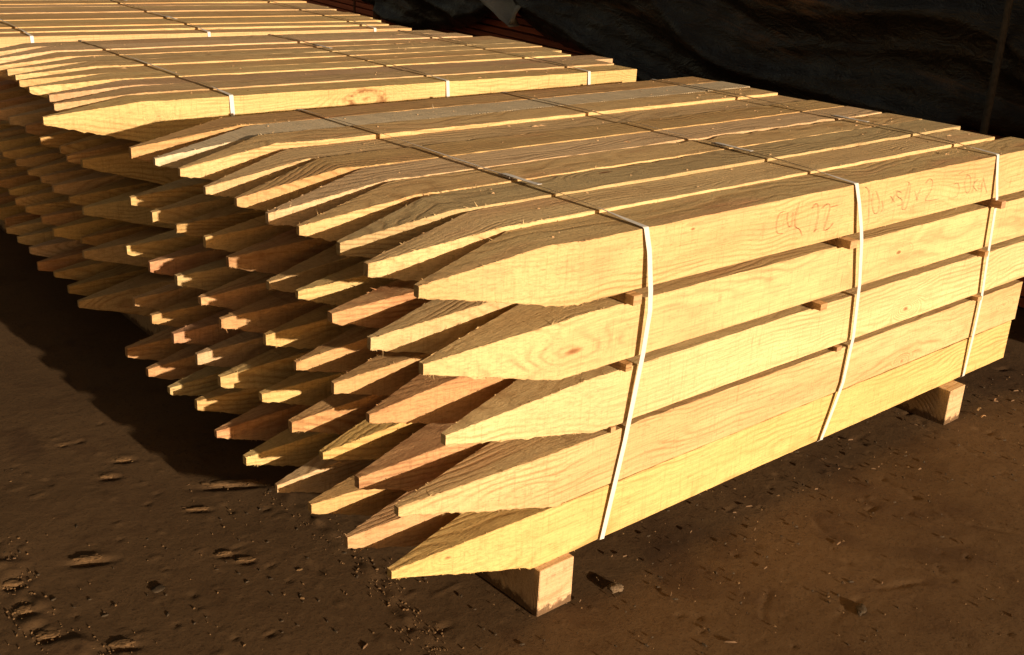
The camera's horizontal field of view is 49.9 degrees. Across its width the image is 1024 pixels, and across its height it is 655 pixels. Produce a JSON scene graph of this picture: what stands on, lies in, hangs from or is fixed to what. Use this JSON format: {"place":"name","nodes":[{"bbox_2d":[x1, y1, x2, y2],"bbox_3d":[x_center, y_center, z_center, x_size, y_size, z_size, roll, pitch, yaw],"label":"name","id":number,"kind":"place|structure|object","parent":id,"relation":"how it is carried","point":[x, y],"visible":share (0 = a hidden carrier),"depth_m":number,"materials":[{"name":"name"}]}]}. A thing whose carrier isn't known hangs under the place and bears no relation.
{"place":"outdoors","nodes":[
{"label":"outdoors","id":0,"kind":"place"},
{"bbox_2d":[0,229,1023,654],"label":"ground","id":1,"kind":"structure","parent":0,"point":[84,391],"depth_m":2.22,"materials":[{"name":"brown soil"}]},
{"bbox_2d":[0,220,9,232],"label":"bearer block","id":2,"kind":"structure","parent":1,"relation":"on","point":[3,225],"depth_m":4.04,"materials":[{"name":"brown wood"}]},
{"bbox_2d":[0,187,7,193],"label":"timber stake","id":3,"kind":"object","parent":2,"relation":"on","point":[3,190],"depth_m":4.00,"materials":[{"name":"brown wood"}]},
{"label":"timber stake","id":4,"kind":"object","parent":3,"relation":"on","visible":0},
{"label":"timber stake","id":5,"kind":"object","parent":4,"relation":"on","visible":0},
{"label":"timber stake","id":6,"kind":"object","parent":5,"relation":"on","visible":0},
{"bbox_2d":[0,25,411,47],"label":"timber stake","id":7,"kind":"object","parent":6,"relation":"on","point":[8,39],"visible":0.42,"depth_m":4.19,"materials":[{"name":"brown wood"}]},
{"bbox_2d":[120,312,171,335],"bbox_3d":[-1.272,-0.171,3.473,0.086,0.130,1.178,-14,26,-37],"label":"bearer block","id":8,"kind":"object","parent":1,"relation":"on","point":[145,324],"depth_m":3.18,"materials":[{"name":"brown wood"}]},
{"bbox_2d":[0,201,24,219],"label":"timber stake","id":9,"kind":"object","parent":8,"relation":"on","point":[12,208],"visible":0.04,"depth_m":3.60,"materials":[{"name":"brown wood"}]},
{"bbox_2d":[0,163,30,178],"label":"timber stake","id":10,"kind":"object","parent":9,"relation":"on","point":[9,169],"visible":0.06,"depth_m":3.56,"materials":[{"name":"brown wood"}]},
{"bbox_2d":[0,125,25,139],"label":"timber stake","id":11,"kind":"object","parent":10,"relation":"on","point":[11,131],"visible":0.03,"depth_m":3.53,"materials":[{"name":"brown wood"}]},
{"bbox_2d":[0,86,31,100],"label":"timber stake","id":12,"kind":"object","parent":11,"relation":"on","point":[13,92],"visible":0.06,"depth_m":3.50,"materials":[{"name":"brown wood"}]},
{"bbox_2d":[0,33,472,63],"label":"timber stake","id":13,"kind":"object","parent":12,"relation":"on","point":[26,54],"visible":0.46,"depth_m":3.85,"materials":[{"name":"brown wood"}]},
{"bbox_2d":[5,212,41,225],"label":"timber stake","id":14,"kind":"object","parent":8,"relation":"on","point":[17,219],"visible":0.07,"depth_m":3.52,"materials":[{"name":"brown wood"}]},
{"bbox_2d":[0,170,39,188],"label":"timber stake","id":15,"kind":"object","parent":14,"relation":"on","point":[15,180],"visible":0.09,"depth_m":3.48,"materials":[{"name":"brown wood"}]},
{"bbox_2d":[0,133,41,151],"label":"timber stake","id":16,"kind":"object","parent":15,"relation":"on","point":[16,141],"visible":0.09,"depth_m":3.44,"materials":[{"name":"brown wood"}]},
{"bbox_2d":[0,94,43,108],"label":"timber stake","id":17,"kind":"object","parent":16,"relation":"on","point":[18,100],"visible":0.02,"depth_m":3.41,"materials":[{"name":"brown wood"}]},
{"bbox_2d":[0,36,502,81],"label":"timber stake","id":18,"kind":"object","parent":17,"relation":"on","point":[55,56],"visible":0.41,"depth_m":3.73,"materials":[{"name":"brown wood"}]},
{"bbox_2d":[17,225,58,244],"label":"timber stake","id":19,"kind":"object","parent":8,"relation":"on","point":[38,236],"visible":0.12,"depth_m":3.34,"materials":[{"name":"brown wood"}]},
{"bbox_2d":[15,186,63,205],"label":"timber stake","id":20,"kind":"object","parent":19,"relation":"on","point":[44,194],"visible":0.08,"depth_m":3.31,"materials":[{"name":"brown wood"}]},
{"bbox_2d":[15,148,66,167],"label":"timber stake","id":21,"kind":"object","parent":20,"relation":"on","point":[39,158],"visible":0.12,"depth_m":3.28,"materials":[{"name":"brown wood"}]},
{"bbox_2d":[8,106,58,126],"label":"timber stake","id":22,"kind":"object","parent":21,"relation":"on","point":[25,118],"visible":0.12,"depth_m":3.23,"materials":[{"name":"brown wood"}]},
{"bbox_2d":[14,43,541,80],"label":"timber stake","id":23,"kind":"object","parent":22,"relation":"on","point":[129,63],"visible":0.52,"depth_m":3.58,"materials":[{"name":"brown wood"}]},
{"bbox_2d":[29,237,86,257],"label":"timber stake","id":24,"kind":"object","parent":8,"relation":"on","point":[54,247],"visible":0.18,"depth_m":3.27,"materials":[{"name":"brown wood"}]},
{"bbox_2d":[25,195,77,214],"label":"timber stake","id":25,"kind":"object","parent":24,"relation":"on","point":[51,205],"visible":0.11,"depth_m":3.22,"materials":[{"name":"brown wood"}]},
{"bbox_2d":[27,157,80,176],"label":"timber stake","id":26,"kind":"object","parent":25,"relation":"on","point":[53,166],"visible":0.09,"depth_m":3.19,"materials":[{"name":"brown wood"}]},
{"bbox_2d":[25,121,63,135],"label":"timber stake","id":27,"kind":"object","parent":26,"relation":"on","point":[38,128],"visible":0.05,"depth_m":3.14,"materials":[{"name":"brown wood"}]},
{"bbox_2d":[18,47,561,88],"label":"timber stake","id":28,"kind":"object","parent":27,"relation":"on","point":[26,83],"visible":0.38,"depth_m":3.52,"materials":[{"name":"brown wood"}]},
{"bbox_2d":[53,259,122,280],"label":"timber stake","id":29,"kind":"object","parent":8,"relation":"on","point":[79,271],"visible":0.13,"depth_m":3.11,"materials":[{"name":"brown wood"}]},
{"bbox_2d":[52,216,124,239],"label":"timber stake","id":30,"kind":"object","parent":29,"relation":"on","point":[78,229],"visible":0.13,"depth_m":3.07,"materials":[{"name":"brown wood"}]},
{"bbox_2d":[52,172,127,195],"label":"timber stake","id":31,"kind":"object","parent":30,"relation":"on","point":[77,185],"visible":0.15,"depth_m":3.03,"materials":[{"name":"brown wood"}]},
{"bbox_2d":[59,134,117,154],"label":"timber stake","id":32,"kind":"object","parent":31,"relation":"on","point":[82,144],"visible":0.12,"depth_m":3.00,"materials":[{"name":"brown wood"}]},
{"bbox_2d":[48,55,612,102],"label":"timber stake","id":33,"kind":"object","parent":32,"relation":"on","point":[79,92],"visible":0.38,"depth_m":3.31,"materials":[{"name":"brown wood"}]},
{"bbox_2d":[67,264,148,295],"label":"timber stake","id":34,"kind":"object","parent":8,"relation":"on","point":[91,285],"visible":0.15,"depth_m":3.04,"materials":[{"name":"brown wood"}]},
{"bbox_2d":[80,222,155,245],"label":"timber stake","id":35,"kind":"object","parent":34,"relation":"on","point":[97,238],"visible":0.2,"depth_m":3.01,"materials":[{"name":"brown wood"}]},
{"bbox_2d":[68,178,155,205],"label":"timber stake","id":36,"kind":"object","parent":35,"relation":"on","point":[98,194],"visible":0.13,"depth_m":2.96,"materials":[{"name":"brown wood"}]},
{"bbox_2d":[66,139,142,163],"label":"timber stake","id":37,"kind":"object","parent":36,"relation":"on","point":[78,156],"visible":0.12,"depth_m":2.92,"materials":[{"name":"brown wood"}]},
{"bbox_2d":[52,59,613,111],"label":"timber stake","id":38,"kind":"object","parent":37,"relation":"on","point":[67,105],"visible":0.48,"depth_m":3.24,"materials":[{"name":"brown wood"}]},
{"bbox_2d":[77,271,174,315],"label":"timber stake","id":39,"kind":"object","parent":8,"relation":"on","point":[118,297],"visible":0.21,"depth_m":2.96,"materials":[{"name":"brown wood"}]},
{"bbox_2d":[82,226,174,266],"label":"timber stake","id":40,"kind":"object","parent":39,"relation":"on","point":[112,251],"visible":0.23,"depth_m":2.92,"materials":[{"name":"brown wood"}]},
{"bbox_2d":[82,183,174,228],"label":"timber stake","id":41,"kind":"object","parent":40,"relation":"on","point":[120,207],"visible":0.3,"depth_m":2.88,"materials":[{"name":"brown wood"}]},
{"bbox_2d":[81,147,185,184],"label":"timber stake","id":42,"kind":"object","parent":41,"relation":"on","point":[120,162],"visible":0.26,"depth_m":2.85,"materials":[{"name":"brown wood"}]},
{"bbox_2d":[42,65,636,141],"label":"timber stake","id":43,"kind":"object","parent":42,"relation":"on","point":[143,118],"visible":0.69,"depth_m":3.06,"materials":[{"name":"brown wood"}]},
{"bbox_2d":[476,553,573,616],"bbox_3d":[-0.303,0.277,2.409,0.087,0.140,1.179,-15,27,-39],"label":"bearer block","id":44,"kind":"object","parent":1,"relation":"on","point":[543,588],"depth_m":2.01,"materials":[{"name":"brown wood"}]},
{"bbox_2d":[125,326,191,360],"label":"timber stake","id":45,"kind":"object","parent":44,"relation":"on","point":[160,345],"visible":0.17,"depth_m":2.55,"materials":[{"name":"brown wood"}]},
{"bbox_2d":[132,282,208,308],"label":"timber stake","id":46,"kind":"object","parent":45,"relation":"on","point":[168,295],"visible":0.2,"depth_m":2.53,"materials":[{"name":"brown wood"}]},
{"bbox_2d":[125,230,202,258],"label":"timber stake","id":47,"kind":"object","parent":46,"relation":"on","point":[162,244],"visible":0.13,"depth_m":2.48,"materials":[{"name":"brown wood"}]},
{"bbox_2d":[129,177,213,208],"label":"timber stake","id":48,"kind":"object","parent":47,"relation":"on","point":[171,193],"visible":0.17,"depth_m":2.46,"materials":[{"name":"brown wood"}]},
{"bbox_2d":[129,76,717,161],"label":"timber stake","id":49,"kind":"object","parent":48,"relation":"on","point":[148,151],"visible":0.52,"depth_m":2.72,"materials":[{"name":"brown wood"}]},
{"bbox_2d":[146,344,211,379],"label":"timber stake","id":50,"kind":"object","parent":44,"relation":"on","point":[181,364],"visible":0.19,"depth_m":2.47,"materials":[{"name":"brown wood"}]},
{"bbox_2d":[150,295,226,326],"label":"timber stake","id":51,"kind":"object","parent":50,"relation":"on","point":[187,312],"visible":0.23,"depth_m":2.44,"materials":[{"name":"brown wood"}]},
{"bbox_2d":[148,242,234,275],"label":"timber stake","id":52,"kind":"object","parent":51,"relation":"on","point":[184,259],"visible":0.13,"depth_m":2.40,"materials":[{"name":"brown wood"}]},
{"bbox_2d":[150,193,233,223],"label":"timber stake","id":53,"kind":"object","parent":52,"relation":"on","point":[188,208],"visible":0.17,"depth_m":2.37,"materials":[{"name":"brown wood"}]},
{"bbox_2d":[153,81,749,168],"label":"timber stake","id":54,"kind":"object","parent":53,"relation":"on","point":[181,157],"visible":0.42,"depth_m":2.68,"materials":[{"name":"brown wood"}]},
{"bbox_2d":[167,366,233,395],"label":"timber stake","id":55,"kind":"object","parent":44,"relation":"on","point":[203,381],"visible":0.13,"depth_m":2.39,"materials":[{"name":"brown wood"}]},
{"bbox_2d":[171,308,243,344],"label":"timber stake","id":56,"kind":"object","parent":55,"relation":"on","point":[209,330],"visible":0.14,"depth_m":2.36,"materials":[{"name":"brown wood"}]},
{"bbox_2d":[174,257,253,290],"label":"timber stake","id":57,"kind":"object","parent":56,"relation":"on","point":[210,276],"visible":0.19,"depth_m":2.33,"materials":[{"name":"brown wood"}]},
{"bbox_2d":[175,204,266,237],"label":"timber stake","id":58,"kind":"object","parent":57,"relation":"on","point":[201,226],"visible":0.18,"depth_m":2.29,"materials":[{"name":"brown wood"}]},
{"bbox_2d":[178,87,777,180],"bbox_3d":[0.050,-0.496,2.823,1.912,0.120,0.116,-15,27,-39],"label":"timber stake","id":59,"kind":"object","parent":58,"relation":"on","point":[230,160],"visible":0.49,"depth_m":2.56,"materials":[{"name":"brown wood"}]},
{"bbox_2d":[194,387,263,413],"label":"timber stake","id":60,"kind":"object","parent":44,"relation":"on","point":[233,400],"visible":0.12,"depth_m":2.31,"materials":[{"name":"brown wood"}]},
{"bbox_2d":[195,331,276,366],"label":"timber stake","id":61,"kind":"object","parent":60,"relation":"on","point":[237,349],"visible":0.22,"depth_m":2.29,"materials":[{"name":"brown wood"}]},
{"bbox_2d":[198,271,278,309],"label":"timber stake","id":62,"kind":"object","parent":61,"relation":"on","point":[243,291],"visible":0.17,"depth_m":2.25,"materials":[{"name":"brown wood"}]},
{"bbox_2d":[203,215,295,251],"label":"timber stake","id":63,"kind":"object","parent":62,"relation":"on","point":[243,235],"visible":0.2,"depth_m":2.22,"materials":[{"name":"brown wood"}]},
{"bbox_2d":[203,95,806,197],"bbox_3d":[0.126,-0.454,2.746,1.919,0.119,0.121,-15,27,-39],"label":"timber stake","id":64,"kind":"object","parent":63,"relation":"on","point":[250,177],"visible":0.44,"depth_m":2.47,"materials":[{"name":"brown wood"}]},
{"bbox_2d":[214,402,311,440],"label":"timber stake","id":65,"kind":"object","parent":44,"relation":"on","point":[264,421],"visible":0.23,"depth_m":2.24,"materials":[{"name":"brown wood"}]},
{"bbox_2d":[218,346,315,389],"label":"timber stake","id":66,"kind":"object","parent":65,"relation":"on","point":[269,368],"visible":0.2,"depth_m":2.21,"materials":[{"name":"brown wood"}]},
{"bbox_2d":[219,291,324,333],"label":"timber stake","id":67,"kind":"object","parent":66,"relation":"on","point":[269,313],"visible":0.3,"depth_m":2.17,"materials":[{"name":"brown wood"}]},
{"bbox_2d":[226,228,336,274],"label":"timber stake","id":68,"kind":"object","parent":67,"relation":"on","point":[281,253],"visible":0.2,"depth_m":2.14,"materials":[{"name":"brown wood"}]},
{"bbox_2d":[234,100,843,210],"bbox_3d":[0.205,-0.418,2.669,1.917,0.123,0.116,-15,27,-39],"label":"timber stake","id":69,"kind":"object","parent":68,"relation":"on","point":[295,183],"visible":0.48,"depth_m":2.38,"materials":[{"name":"brown wood"}]},
{"bbox_2d":[243,429,340,466],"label":"timber stake","id":70,"kind":"object","parent":44,"relation":"on","point":[290,448],"visible":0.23,"depth_m":2.16,"materials":[{"name":"brown wood"}]},
{"bbox_2d":[259,371,345,405],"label":"timber stake","id":71,"kind":"object","parent":70,"relation":"on","point":[306,388],"visible":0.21,"depth_m":2.14,"materials":[{"name":"brown wood"}]},
{"bbox_2d":[263,304,355,348],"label":"timber stake","id":72,"kind":"object","parent":71,"relation":"on","point":[315,328],"visible":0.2,"depth_m":2.11,"materials":[{"name":"brown wood"}]},
{"bbox_2d":[266,244,368,292],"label":"timber stake","id":73,"kind":"object","parent":72,"relation":"on","point":[322,264],"visible":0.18,"depth_m":2.07,"materials":[{"name":"brown wood"}]},
{"bbox_2d":[265,106,881,226],"bbox_3d":[0.285,-0.386,2.594,1.927,0.120,0.118,-15,27,-39],"label":"timber stake","id":74,"kind":"object","parent":73,"relation":"on","point":[321,199],"visible":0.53,"depth_m":2.33,"materials":[{"name":"brown wood"}]},
{"bbox_2d":[275,455,376,492],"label":"timber stake","id":75,"kind":"object","parent":44,"relation":"on","point":[317,474],"visible":0.16,"depth_m":2.09,"materials":[{"name":"brown wood"}]},
{"bbox_2d":[288,393,389,434],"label":"timber stake","id":76,"kind":"object","parent":75,"relation":"on","point":[341,413],"visible":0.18,"depth_m":2.06,"materials":[{"name":"brown wood"}]},
{"bbox_2d":[294,325,384,372],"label":"timber stake","id":77,"kind":"object","parent":76,"relation":"on","point":[348,350],"visible":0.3,"depth_m":2.03,"materials":[{"name":"brown wood"}]},
{"bbox_2d":[295,258,397,305],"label":"timber stake","id":78,"kind":"object","parent":77,"relation":"on","point":[343,286],"visible":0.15,"depth_m":1.99,"materials":[{"name":"brown wood"}]},
{"bbox_2d":[296,113,921,241],"bbox_3d":[0.367,-0.353,2.517,1.951,0.125,0.121,-15,27,-39],"label":"timber stake","id":79,"kind":"object","parent":78,"relation":"on","point":[343,220],"visible":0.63,"depth_m":2.21,"materials":[{"name":"brown wood"}]},
{"bbox_2d":[308,467,406,515],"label":"timber stake","id":80,"kind":"object","parent":44,"relation":"on","point":[346,497],"visible":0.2,"depth_m":2.00,"materials":[{"name":"brown wood"}]},
{"bbox_2d":[319,420,426,460],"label":"timber stake","id":81,"kind":"object","parent":80,"relation":"on","point":[364,439],"visible":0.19,"depth_m":1.98,"materials":[{"name":"brown wood"}]},
{"bbox_2d":[331,351,430,395],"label":"timber stake","id":82,"kind":"object","parent":81,"relation":"on","point":[388,373],"visible":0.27,"depth_m":1.96,"materials":[{"name":"brown wood"}]},
{"bbox_2d":[327,279,431,328],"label":"timber stake","id":83,"kind":"object","parent":82,"relation":"on","point":[380,307],"visible":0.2,"depth_m":1.91,"materials":[{"name":"brown wood"}]},
{"bbox_2d":[336,119,960,257],"bbox_3d":[0.446,-0.322,2.436,1.939,0.126,0.119,-15,27,-39],"label":"timber stake","id":84,"kind":"object","parent":83,"relation":"on","point":[416,218],"visible":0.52,"depth_m":2.15,"materials":[{"name":"brown wood"}]},
{"bbox_2d":[345,490,460,552],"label":"timber stake","id":85,"kind":"object","parent":44,"relation":"on","point":[386,526],"visible":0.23,"depth_m":1.93,"materials":[{"name":"brown wood"}]},
{"bbox_2d":[354,423,491,491],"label":"timber stake","id":86,"kind":"object","parent":85,"relation":"on","point":[418,459],"visible":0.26,"depth_m":1.91,"materials":[{"name":"brown wood"}]},
{"bbox_2d":[366,374,517,423],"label":"timber stake","id":87,"kind":"object","parent":86,"relation":"on","point":[424,399],"visible":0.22,"depth_m":1.90,"materials":[{"name":"brown wood"}]},
{"bbox_2d":[367,299,518,353],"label":"timber stake","id":88,"kind":"object","parent":87,"relation":"on","point":[433,326],"visible":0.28,"depth_m":1.85,"materials":[{"name":"brown wood"}]},
{"bbox_2d":[363,129,994,280],"bbox_3d":[0.498,-0.275,2.342,1.927,0.126,0.115,-15,27,-39],"label":"timber stake","id":89,"kind":"object","parent":88,"relation":"on","point":[428,253],"visible":0.48,"depth_m":2.04,"materials":[{"name":"brown wood"}]},
{"bbox_2d":[387,320,1010,579],"bbox_3d":[0.566,0.218,2.454,2.031,0.115,0.117,-15,27,-39],"label":"timber stake","id":90,"kind":"object","parent":44,"relation":"on","point":[484,541],"visible":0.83,"depth_m":2.17,"materials":[{"name":"beige wood"}]},
{"bbox_2d":[394,280,1022,516],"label":"timber stake","id":91,"kind":"object","parent":90,"relation":"on","point":[541,472],"visible":0.81,"depth_m":2.14,"materials":[{"name":"beige wood"}]},
{"bbox_2d":[441,235,1023,446],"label":"timber stake","id":92,"kind":"object","parent":91,"relation":"on","point":[594,400],"visible":0.84,"depth_m":2.16,"materials":[{"name":"beige wood"}]},
{"bbox_2d":[419,190,1023,380],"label":"timber stake","id":93,"kind":"object","parent":92,"relation":"on","point":[531,342],"visible":0.83,"depth_m":2.07,"materials":[{"name":"beige wood"}]},
{"bbox_2d":[414,137,1023,307],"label":"timber stake","id":94,"kind":"object","parent":93,"relation":"on","point":[590,258],"visible":1,"depth_m":2.04,"materials":[{"name":"beige wood"}]},
{"bbox_3d":[-0.178,-0.432,4.307,0.077,0.130,1.199,-14,26,-37],"label":"bearer block","id":95,"kind":"object","parent":1,"relation":"on","visible":0},
{"bbox_2d":[37,244,93,271],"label":"timber stake","id":96,"kind":"object","parent":95,"relation":"on","point":[63,260],"visible":0.12,"depth_m":3.18,"materials":[{"name":"brown wood"}]},
{"bbox_2d":[40,205,86,225],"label":"timber stake","id":97,"kind":"object","parent":96,"relation":"on","point":[63,216],"visible":0.11,"depth_m":3.14,"materials":[{"name":"brown wood"}]},
{"bbox_2d":[40,165,98,184],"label":"timber stake","id":98,"kind":"object","parent":97,"relation":"on","point":[64,175],"visible":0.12,"depth_m":3.11,"materials":[{"name":"brown wood"}]},
{"bbox_2d":[39,129,94,147],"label":"timber stake","id":99,"kind":"object","parent":98,"relation":"on","point":[59,138],"visible":0.14,"depth_m":3.07,"materials":[{"name":"brown wood"}]},
{"bbox_2d":[28,51,570,98],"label":"timber stake","id":100,"kind":"object","parent":99,"relation":"on","point":[44,90],"visible":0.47,"depth_m":3.40,"materials":[{"name":"brown wood"}]},
{"bbox_2d":[361,0,1023,138],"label":"tarpaulin","id":101,"kind":"object","parent":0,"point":[931,60],"visible":0.84,"depth_m":4.18,"materials":[{"name":"black plastic"}]},
{"bbox_3d":[1.880,-0.627,3.815,0.452,0.035,3.566,-9,24,-29],"label":"stacked board","id":102,"kind":"object","parent":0,"visible":0},
{"bbox_2d":[962,130,1005,139],"bbox_3d":[2.151,-0.371,3.062,0.452,0.035,1.858,-9,24,-29],"label":"stacked board","id":103,"kind":"object","parent":102,"relation":"on","point":[993,135],"depth_m":3.63,"materials":[{"name":"brown wood"}]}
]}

